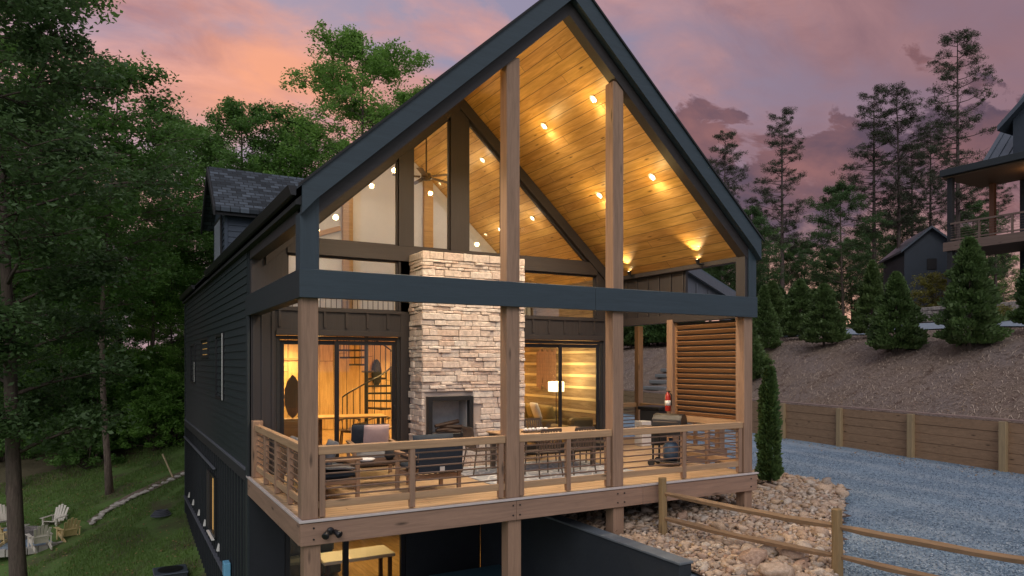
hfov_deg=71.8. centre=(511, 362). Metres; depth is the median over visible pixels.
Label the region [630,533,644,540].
river rock
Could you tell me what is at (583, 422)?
armchair
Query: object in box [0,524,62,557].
patio
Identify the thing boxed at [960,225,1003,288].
broadleaf tree
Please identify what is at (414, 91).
broadleaf tree
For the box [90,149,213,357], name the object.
broadleaf tree
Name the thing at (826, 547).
river rock
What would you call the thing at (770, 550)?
river rock
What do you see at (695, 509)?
river rock
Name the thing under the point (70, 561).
lawn grass
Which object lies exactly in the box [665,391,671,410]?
fire extinguisher
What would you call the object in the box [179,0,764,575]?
gabled house
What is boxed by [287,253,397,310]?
gable window
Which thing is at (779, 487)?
river rock
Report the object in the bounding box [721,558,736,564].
river rock
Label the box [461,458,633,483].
outdoor rug
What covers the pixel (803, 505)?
river rock
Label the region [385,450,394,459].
vase
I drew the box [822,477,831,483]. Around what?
river rock
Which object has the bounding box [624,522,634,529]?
river rock
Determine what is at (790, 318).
arborvitae
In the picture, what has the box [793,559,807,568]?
river rock
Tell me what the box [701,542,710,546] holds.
river rock
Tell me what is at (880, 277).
broadleaf tree
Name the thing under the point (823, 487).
river rock
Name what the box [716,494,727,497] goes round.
river rock
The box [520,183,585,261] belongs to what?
gable window
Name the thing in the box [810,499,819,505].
river rock
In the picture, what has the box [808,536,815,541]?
river rock
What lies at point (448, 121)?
gable window
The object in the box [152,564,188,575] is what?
air conditioner
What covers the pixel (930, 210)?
pine tree
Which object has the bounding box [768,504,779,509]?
river rock
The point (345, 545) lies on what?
basement door
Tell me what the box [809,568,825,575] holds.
river rock
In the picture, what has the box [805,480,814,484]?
river rock
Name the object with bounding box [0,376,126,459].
shrub
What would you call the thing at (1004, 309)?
shrub
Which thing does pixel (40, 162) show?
broadleaf tree
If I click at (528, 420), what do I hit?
slatted dining chair
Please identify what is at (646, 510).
river rock
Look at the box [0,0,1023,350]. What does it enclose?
sky
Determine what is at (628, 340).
arborvitae
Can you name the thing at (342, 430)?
wooden dining chair
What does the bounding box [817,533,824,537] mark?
river rock
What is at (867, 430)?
timber retaining wall
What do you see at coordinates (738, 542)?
river rock
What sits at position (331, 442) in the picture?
sofa pillow
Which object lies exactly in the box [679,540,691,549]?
river rock
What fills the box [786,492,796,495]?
river rock
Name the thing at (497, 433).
dining table
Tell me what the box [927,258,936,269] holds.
window
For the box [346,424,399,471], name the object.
lounge chair
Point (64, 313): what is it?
broadleaf tree
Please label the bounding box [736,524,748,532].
river rock
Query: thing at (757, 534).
river rock
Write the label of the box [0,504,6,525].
adirondack chair
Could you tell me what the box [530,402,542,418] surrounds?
throw pillow
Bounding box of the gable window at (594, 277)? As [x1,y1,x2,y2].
[524,271,595,318]
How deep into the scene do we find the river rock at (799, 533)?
11.73 m
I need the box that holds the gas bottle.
[663,438,678,459]
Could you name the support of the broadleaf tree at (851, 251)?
on the hillside
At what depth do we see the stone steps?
39.30 m
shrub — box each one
[0,347,86,441]
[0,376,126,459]
[0,429,39,461]
[18,344,105,427]
[33,359,159,451]
[43,410,129,469]
[46,336,108,354]
[84,343,183,437]
[95,343,155,403]
[115,387,183,450]
[125,367,183,443]
[909,271,946,307]
[996,304,1014,320]
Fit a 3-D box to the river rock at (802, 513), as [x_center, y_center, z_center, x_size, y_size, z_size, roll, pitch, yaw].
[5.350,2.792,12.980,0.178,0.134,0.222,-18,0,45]
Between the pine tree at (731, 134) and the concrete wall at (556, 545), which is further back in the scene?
the pine tree at (731, 134)
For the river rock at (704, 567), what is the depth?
9.92 m
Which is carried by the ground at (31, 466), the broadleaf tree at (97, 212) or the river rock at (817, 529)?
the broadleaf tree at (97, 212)
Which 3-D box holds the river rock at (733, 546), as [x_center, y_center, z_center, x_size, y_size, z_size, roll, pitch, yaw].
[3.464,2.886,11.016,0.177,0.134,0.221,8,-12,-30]
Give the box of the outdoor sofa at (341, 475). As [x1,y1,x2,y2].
[280,436,362,496]
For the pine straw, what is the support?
on the hillside
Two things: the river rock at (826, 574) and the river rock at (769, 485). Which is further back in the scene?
the river rock at (769, 485)
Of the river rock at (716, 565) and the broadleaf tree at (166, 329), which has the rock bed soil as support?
the river rock at (716, 565)
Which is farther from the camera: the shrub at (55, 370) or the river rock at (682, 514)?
the shrub at (55, 370)
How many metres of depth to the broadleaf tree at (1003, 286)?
67.17 m
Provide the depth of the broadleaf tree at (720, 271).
44.93 m
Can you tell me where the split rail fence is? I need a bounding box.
[658,477,1023,575]
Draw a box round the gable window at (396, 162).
[319,160,397,245]
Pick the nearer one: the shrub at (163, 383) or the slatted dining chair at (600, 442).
the slatted dining chair at (600, 442)
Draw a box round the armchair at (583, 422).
[551,417,595,442]
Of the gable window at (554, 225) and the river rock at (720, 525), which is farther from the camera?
the gable window at (554, 225)
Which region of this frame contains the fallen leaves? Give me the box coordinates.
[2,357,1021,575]
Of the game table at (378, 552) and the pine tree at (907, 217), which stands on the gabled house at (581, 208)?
the game table at (378, 552)
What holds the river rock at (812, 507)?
on the rock bed soil
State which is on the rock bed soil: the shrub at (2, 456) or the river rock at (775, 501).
the river rock at (775, 501)
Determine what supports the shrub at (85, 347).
on the ground at (31, 466)
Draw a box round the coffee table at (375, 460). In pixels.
[343,457,407,489]
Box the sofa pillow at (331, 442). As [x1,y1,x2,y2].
[325,439,338,464]
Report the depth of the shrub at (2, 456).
35.34 m
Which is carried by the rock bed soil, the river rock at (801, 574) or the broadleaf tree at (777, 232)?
the river rock at (801, 574)
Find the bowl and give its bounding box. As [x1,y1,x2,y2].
[360,457,374,461]
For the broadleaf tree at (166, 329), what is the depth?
55.06 m
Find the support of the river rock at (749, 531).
on the rock bed soil
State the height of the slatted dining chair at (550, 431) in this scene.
0.883 m
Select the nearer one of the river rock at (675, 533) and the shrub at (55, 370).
the river rock at (675, 533)
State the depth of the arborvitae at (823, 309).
32.22 m
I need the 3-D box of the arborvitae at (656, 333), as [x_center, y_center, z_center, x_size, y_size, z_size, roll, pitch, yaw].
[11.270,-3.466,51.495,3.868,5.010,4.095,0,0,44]
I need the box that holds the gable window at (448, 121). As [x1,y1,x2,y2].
[413,118,449,249]
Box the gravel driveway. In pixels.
[623,414,1023,575]
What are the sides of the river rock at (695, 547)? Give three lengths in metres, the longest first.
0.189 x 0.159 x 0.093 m
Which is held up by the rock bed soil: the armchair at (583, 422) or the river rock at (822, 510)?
the river rock at (822, 510)
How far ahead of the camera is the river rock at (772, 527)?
12.23 m
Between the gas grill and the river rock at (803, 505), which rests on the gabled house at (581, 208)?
the gas grill
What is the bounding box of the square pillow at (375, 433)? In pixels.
[363,424,389,442]
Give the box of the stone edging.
[89,472,183,524]
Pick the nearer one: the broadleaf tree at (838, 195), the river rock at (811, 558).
the river rock at (811, 558)
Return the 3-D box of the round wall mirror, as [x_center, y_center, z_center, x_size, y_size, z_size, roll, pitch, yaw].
[-4.775,0.741,15.399,0.372,0.950,0.024,0,0,-29]
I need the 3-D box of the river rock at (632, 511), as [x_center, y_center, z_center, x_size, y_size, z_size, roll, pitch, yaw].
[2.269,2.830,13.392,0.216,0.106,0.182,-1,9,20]
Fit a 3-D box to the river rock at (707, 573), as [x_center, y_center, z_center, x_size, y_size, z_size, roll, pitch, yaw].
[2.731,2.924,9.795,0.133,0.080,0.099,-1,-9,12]
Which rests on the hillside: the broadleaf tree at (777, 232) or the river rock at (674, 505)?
the broadleaf tree at (777, 232)
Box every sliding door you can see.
[276,335,399,472]
[524,340,602,454]
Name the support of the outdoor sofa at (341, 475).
on the gabled house at (581, 208)
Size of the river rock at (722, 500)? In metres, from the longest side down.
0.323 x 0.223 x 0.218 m
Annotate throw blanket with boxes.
[325,464,354,469]
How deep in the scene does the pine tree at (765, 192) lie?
49.81 m
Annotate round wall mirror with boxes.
[284,375,297,417]
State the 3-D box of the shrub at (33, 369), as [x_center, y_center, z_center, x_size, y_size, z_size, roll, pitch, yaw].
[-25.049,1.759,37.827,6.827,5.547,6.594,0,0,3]
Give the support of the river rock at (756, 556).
on the rock bed soil
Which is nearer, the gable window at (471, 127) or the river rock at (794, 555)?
the river rock at (794, 555)
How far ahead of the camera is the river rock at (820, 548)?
10.80 m
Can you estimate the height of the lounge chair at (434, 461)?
0.937 m
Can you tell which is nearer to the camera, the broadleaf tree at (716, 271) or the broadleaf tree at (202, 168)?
the broadleaf tree at (202, 168)
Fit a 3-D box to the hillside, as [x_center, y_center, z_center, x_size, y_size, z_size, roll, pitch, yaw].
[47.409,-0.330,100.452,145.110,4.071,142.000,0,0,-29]
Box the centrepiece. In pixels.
[521,427,547,432]
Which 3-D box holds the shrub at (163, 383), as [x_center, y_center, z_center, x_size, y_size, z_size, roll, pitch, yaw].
[-16.555,2.148,34.767,4.592,3.863,4.754,0,0,44]
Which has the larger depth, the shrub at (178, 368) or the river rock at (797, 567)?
the shrub at (178, 368)
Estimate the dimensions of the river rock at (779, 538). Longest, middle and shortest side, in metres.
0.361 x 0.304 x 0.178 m
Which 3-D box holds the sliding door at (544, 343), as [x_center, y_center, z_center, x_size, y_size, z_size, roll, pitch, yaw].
[1.083,0.781,16.278,2.430,2.570,0.172,0,0,-29]
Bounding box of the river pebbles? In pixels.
[565,472,845,575]
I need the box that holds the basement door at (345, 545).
[285,533,404,575]
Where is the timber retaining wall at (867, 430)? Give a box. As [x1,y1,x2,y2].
[623,389,1023,473]
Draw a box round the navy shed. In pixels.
[878,226,956,307]
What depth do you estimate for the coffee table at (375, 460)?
11.95 m
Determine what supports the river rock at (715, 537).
on the rock bed soil
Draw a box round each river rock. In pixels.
[621,533,632,538]
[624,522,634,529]
[626,509,636,513]
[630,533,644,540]
[636,539,646,543]
[640,507,652,513]
[640,516,652,521]
[650,513,658,517]
[670,503,680,508]
[671,531,679,537]
[676,510,687,519]
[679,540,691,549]
[689,507,697,511]
[689,535,697,541]
[691,545,700,550]
[696,553,707,558]
[696,561,707,566]
[699,563,707,570]
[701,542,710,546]
[704,571,713,575]
[710,521,726,529]
[710,562,720,568]
[712,543,723,548]
[713,535,722,540]
[713,569,723,575]
[715,539,722,543]
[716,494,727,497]
[717,497,726,502]
[720,561,728,567]
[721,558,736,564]
[723,540,733,545]
[725,567,733,573]
[728,523,736,528]
[728,543,740,549]
[731,549,740,554]
[732,564,745,568]
[733,539,745,545]
[735,568,747,575]
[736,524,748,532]
[739,543,756,551]
[739,547,767,565]
[744,530,753,535]
[747,516,755,521]
[753,532,763,537]
[755,522,764,526]
[757,485,770,490]
[757,544,777,555]
[758,561,794,575]
[763,483,775,487]
[766,525,776,529]
[766,535,784,541]
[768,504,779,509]
[769,499,779,504]
[774,485,785,489]
[775,541,808,560]
[776,556,790,562]
[781,533,793,540]
[783,497,791,504]
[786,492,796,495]
[792,525,804,532]
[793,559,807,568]
[793,564,802,571]
[794,573,810,575]
[795,530,807,536]
[795,540,811,547]
[798,511,808,515]
[799,503,808,508]
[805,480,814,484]
[806,495,815,499]
[807,506,817,511]
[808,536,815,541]
[809,556,816,561]
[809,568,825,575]
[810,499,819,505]
[810,526,829,536]
[812,560,823,566]
[814,484,832,491]
[814,546,824,550]
[815,513,824,517]
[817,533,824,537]
[817,558,826,564]
[818,507,828,513]
[819,544,831,550]
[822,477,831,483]
[823,572,833,575]
[824,568,833,574]
[835,490,849,497]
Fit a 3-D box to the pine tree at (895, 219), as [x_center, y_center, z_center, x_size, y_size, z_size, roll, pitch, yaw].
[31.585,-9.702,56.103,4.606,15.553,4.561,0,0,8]
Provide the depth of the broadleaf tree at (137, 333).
43.66 m
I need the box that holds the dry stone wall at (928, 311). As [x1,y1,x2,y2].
[870,301,1018,322]
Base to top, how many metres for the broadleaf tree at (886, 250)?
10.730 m
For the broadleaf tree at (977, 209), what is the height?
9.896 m
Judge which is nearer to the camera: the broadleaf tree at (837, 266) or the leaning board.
the leaning board
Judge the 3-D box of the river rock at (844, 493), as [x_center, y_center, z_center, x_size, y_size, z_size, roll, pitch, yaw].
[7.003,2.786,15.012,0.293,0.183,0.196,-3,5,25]
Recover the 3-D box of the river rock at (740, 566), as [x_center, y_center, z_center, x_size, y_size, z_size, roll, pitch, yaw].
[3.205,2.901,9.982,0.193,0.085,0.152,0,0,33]
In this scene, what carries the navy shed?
on the hillside
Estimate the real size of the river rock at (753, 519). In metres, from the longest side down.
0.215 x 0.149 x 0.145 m
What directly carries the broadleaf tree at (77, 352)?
on the ground at (31, 466)
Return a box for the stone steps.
[643,363,666,389]
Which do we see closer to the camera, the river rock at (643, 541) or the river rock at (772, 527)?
the river rock at (643, 541)
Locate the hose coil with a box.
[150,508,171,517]
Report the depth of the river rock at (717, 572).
9.73 m
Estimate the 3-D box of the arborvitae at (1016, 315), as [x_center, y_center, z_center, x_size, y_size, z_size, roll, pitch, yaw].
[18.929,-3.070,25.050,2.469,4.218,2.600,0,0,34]
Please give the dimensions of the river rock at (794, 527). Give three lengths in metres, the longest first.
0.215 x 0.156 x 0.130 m
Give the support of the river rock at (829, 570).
on the rock bed soil
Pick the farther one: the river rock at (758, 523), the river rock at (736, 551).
the river rock at (758, 523)
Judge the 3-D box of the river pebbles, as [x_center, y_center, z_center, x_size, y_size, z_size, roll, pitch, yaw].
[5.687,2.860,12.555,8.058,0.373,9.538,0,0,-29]
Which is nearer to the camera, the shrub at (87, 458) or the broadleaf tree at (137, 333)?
the shrub at (87, 458)
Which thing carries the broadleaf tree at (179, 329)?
on the ground at (31, 466)
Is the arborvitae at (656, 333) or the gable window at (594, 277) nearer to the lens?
the gable window at (594, 277)
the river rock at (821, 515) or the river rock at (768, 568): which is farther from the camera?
the river rock at (821, 515)
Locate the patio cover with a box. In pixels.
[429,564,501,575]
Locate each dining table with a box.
[318,413,385,444]
[486,426,597,468]
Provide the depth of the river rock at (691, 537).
11.48 m
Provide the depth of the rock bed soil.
12.22 m
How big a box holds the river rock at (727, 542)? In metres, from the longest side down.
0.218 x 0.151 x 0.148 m
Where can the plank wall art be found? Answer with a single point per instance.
(545, 366)
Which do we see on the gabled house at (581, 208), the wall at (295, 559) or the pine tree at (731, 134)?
the wall at (295, 559)
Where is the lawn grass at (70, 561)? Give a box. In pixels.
[0,435,201,575]
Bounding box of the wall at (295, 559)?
[290,538,340,575]
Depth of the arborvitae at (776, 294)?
41.57 m
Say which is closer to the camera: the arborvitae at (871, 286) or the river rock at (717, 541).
the river rock at (717, 541)
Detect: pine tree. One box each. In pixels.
[708,130,749,278]
[743,196,769,274]
[744,106,807,288]
[830,83,905,309]
[856,80,931,247]
[884,142,945,246]
[896,119,965,237]
[912,26,1003,240]
[966,183,1018,285]
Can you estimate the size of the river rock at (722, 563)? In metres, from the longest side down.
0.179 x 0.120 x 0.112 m
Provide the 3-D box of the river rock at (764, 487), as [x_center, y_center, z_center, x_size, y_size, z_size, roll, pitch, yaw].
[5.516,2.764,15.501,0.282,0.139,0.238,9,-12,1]
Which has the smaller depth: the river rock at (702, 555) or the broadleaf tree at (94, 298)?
the river rock at (702, 555)
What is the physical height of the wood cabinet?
0.860 m
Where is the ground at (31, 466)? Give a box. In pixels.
[0,397,1017,575]
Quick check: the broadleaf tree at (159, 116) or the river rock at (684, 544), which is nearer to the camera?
the river rock at (684, 544)
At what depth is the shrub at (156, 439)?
33.38 m
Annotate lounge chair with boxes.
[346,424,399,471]
[394,433,462,490]
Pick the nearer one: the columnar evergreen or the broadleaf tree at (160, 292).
the columnar evergreen
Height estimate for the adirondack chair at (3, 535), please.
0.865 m
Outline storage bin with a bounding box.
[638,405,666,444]
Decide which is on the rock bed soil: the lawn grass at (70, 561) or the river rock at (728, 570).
the river rock at (728, 570)
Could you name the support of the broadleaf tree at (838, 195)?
on the hillside
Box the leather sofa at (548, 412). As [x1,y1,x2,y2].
[524,403,567,428]
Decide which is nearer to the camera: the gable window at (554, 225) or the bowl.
the bowl
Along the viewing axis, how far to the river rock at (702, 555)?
10.50 m
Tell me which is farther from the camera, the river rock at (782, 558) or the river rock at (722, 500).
the river rock at (722, 500)
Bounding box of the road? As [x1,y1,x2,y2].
[797,320,1023,335]
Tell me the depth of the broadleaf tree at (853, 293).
67.46 m
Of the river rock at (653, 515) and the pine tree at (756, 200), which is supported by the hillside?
the pine tree at (756, 200)
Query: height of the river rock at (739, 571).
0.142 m
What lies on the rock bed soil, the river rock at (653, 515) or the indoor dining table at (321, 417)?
the river rock at (653, 515)
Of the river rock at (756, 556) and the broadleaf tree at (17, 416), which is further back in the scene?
the broadleaf tree at (17, 416)
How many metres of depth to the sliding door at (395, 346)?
13.77 m
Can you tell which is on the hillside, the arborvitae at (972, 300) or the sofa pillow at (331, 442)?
the arborvitae at (972, 300)
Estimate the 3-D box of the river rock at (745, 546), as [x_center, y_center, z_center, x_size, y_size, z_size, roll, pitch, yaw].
[3.608,2.876,10.851,0.286,0.230,0.384,-6,2,29]
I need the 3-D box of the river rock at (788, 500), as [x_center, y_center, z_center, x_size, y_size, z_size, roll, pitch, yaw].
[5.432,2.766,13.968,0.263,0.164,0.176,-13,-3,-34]
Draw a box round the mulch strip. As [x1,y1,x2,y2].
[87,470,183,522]
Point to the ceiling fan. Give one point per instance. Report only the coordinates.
(425, 176)
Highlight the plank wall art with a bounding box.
[536,349,555,388]
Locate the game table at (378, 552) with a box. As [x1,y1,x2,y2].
[321,545,394,575]
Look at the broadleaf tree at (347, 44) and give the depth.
36.77 m
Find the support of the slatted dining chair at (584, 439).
on the outdoor rug
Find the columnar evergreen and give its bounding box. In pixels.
[754,365,784,483]
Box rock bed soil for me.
[590,483,851,575]
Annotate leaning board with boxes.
[162,454,172,476]
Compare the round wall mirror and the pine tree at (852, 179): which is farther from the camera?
the pine tree at (852, 179)
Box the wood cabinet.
[284,418,297,456]
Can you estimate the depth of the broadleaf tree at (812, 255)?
66.62 m
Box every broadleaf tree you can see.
[0,0,158,292]
[0,0,194,575]
[0,29,136,323]
[0,95,140,494]
[6,50,217,494]
[11,197,136,463]
[16,240,113,338]
[47,186,206,348]
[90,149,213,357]
[96,114,240,324]
[109,247,204,389]
[114,239,178,344]
[139,95,336,308]
[152,221,209,324]
[156,294,183,343]
[231,108,342,177]
[248,19,433,177]
[321,84,425,150]
[705,229,766,320]
[705,266,731,280]
[718,205,792,294]
[728,242,779,284]
[756,226,801,284]
[769,246,819,295]
[777,240,838,287]
[786,180,896,318]
[813,246,853,302]
[823,237,879,317]
[831,230,892,311]
[861,205,946,281]
[877,245,893,278]
[939,199,1012,278]
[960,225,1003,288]
[988,271,1013,300]
[991,253,1019,301]
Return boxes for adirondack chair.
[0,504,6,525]
[0,526,7,546]
[25,524,52,552]
[40,504,68,525]
[53,518,81,541]
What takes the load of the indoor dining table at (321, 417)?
on the gabled house at (581, 208)
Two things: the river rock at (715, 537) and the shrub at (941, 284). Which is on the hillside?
the shrub at (941, 284)
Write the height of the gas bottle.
0.440 m
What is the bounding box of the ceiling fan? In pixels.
[393,138,446,184]
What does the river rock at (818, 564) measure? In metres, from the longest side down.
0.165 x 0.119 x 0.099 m
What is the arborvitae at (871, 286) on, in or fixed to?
on the hillside
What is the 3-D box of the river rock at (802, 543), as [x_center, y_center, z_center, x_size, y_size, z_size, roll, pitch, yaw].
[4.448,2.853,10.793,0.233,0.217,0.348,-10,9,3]
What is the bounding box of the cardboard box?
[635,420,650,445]
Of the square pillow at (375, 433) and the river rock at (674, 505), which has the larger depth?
the river rock at (674, 505)
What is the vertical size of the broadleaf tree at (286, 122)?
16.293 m
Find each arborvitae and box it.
[623,326,649,348]
[641,322,688,345]
[752,284,783,352]
[752,318,774,379]
[758,280,784,336]
[776,279,813,338]
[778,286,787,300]
[797,283,851,346]
[846,259,883,333]
[864,271,930,354]
[927,236,1014,351]
[1005,264,1023,324]
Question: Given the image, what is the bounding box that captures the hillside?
[623,322,1023,423]
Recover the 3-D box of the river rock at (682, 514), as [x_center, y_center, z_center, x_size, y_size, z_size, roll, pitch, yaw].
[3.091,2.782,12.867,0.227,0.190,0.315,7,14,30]
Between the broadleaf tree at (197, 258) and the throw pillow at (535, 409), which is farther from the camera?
the broadleaf tree at (197, 258)
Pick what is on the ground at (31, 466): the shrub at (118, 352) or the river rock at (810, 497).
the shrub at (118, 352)
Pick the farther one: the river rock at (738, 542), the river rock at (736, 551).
the river rock at (738, 542)
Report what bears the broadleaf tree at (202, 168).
on the ground at (31, 466)
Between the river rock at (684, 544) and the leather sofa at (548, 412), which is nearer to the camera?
the river rock at (684, 544)
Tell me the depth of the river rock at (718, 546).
11.04 m
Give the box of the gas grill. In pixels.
[637,413,687,464]
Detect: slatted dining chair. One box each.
[461,426,496,474]
[524,418,556,462]
[524,428,563,478]
[558,426,596,474]
[585,427,605,465]
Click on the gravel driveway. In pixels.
(799, 446)
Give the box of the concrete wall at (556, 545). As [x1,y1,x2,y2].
[481,515,692,575]
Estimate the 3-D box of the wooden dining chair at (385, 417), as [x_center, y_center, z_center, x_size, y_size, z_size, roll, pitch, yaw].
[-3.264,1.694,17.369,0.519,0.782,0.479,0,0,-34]
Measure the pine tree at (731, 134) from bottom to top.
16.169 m
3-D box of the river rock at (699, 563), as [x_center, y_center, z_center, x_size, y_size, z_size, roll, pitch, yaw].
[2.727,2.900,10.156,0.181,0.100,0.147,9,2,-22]
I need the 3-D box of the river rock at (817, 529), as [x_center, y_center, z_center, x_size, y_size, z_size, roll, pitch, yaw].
[5.132,2.835,11.825,0.241,0.196,0.335,-15,5,-26]
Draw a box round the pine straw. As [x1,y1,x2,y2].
[623,327,1023,423]
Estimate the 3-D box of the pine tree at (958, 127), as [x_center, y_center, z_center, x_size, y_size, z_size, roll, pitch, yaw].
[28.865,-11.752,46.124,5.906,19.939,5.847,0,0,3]
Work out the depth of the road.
33.29 m
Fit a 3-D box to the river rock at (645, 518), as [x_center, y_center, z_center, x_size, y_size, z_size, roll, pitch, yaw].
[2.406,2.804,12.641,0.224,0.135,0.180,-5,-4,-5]
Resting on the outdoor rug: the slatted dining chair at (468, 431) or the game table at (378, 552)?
the slatted dining chair at (468, 431)
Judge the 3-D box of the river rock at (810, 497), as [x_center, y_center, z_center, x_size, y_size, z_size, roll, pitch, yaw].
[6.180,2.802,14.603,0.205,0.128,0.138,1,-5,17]
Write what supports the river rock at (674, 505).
on the rock bed soil
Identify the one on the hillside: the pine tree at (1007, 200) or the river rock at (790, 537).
the pine tree at (1007, 200)
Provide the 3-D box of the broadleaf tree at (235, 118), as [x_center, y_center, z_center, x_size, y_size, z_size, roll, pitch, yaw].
[-14.849,-5.506,38.021,9.582,17.546,10.653,0,0,-39]
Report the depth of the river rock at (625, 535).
11.58 m
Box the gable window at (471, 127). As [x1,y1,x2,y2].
[469,123,499,253]
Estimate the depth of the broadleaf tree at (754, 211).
44.55 m
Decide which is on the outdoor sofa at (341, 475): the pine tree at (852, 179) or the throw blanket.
the throw blanket
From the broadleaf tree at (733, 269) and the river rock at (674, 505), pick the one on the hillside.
the broadleaf tree at (733, 269)
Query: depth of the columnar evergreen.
16.30 m
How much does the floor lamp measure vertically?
1.600 m
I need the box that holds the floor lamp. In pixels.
[548,381,563,423]
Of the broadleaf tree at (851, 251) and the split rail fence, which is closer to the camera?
the split rail fence
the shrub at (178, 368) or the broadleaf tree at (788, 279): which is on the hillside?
the broadleaf tree at (788, 279)
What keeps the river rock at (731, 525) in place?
on the rock bed soil
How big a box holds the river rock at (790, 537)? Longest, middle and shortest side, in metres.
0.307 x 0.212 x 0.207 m
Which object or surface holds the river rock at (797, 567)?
on the rock bed soil
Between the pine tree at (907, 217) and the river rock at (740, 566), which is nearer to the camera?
the river rock at (740, 566)
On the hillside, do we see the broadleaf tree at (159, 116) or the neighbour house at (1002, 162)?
the neighbour house at (1002, 162)
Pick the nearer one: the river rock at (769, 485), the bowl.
the bowl
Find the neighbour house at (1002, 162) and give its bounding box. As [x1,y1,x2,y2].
[940,93,1023,284]
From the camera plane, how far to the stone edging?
27.00 m
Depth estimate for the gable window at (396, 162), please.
14.34 m
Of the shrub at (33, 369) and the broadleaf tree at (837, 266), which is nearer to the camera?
the shrub at (33, 369)
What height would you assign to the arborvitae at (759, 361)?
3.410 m
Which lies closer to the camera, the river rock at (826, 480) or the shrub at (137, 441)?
the river rock at (826, 480)
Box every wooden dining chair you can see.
[339,417,360,444]
[368,416,390,438]
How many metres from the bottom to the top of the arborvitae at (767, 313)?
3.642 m
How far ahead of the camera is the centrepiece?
13.59 m
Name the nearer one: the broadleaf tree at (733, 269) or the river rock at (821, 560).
the river rock at (821, 560)
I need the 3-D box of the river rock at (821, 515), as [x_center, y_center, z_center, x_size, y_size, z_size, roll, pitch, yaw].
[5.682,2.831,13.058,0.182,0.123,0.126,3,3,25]
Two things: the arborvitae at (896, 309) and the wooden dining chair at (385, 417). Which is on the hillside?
the arborvitae at (896, 309)

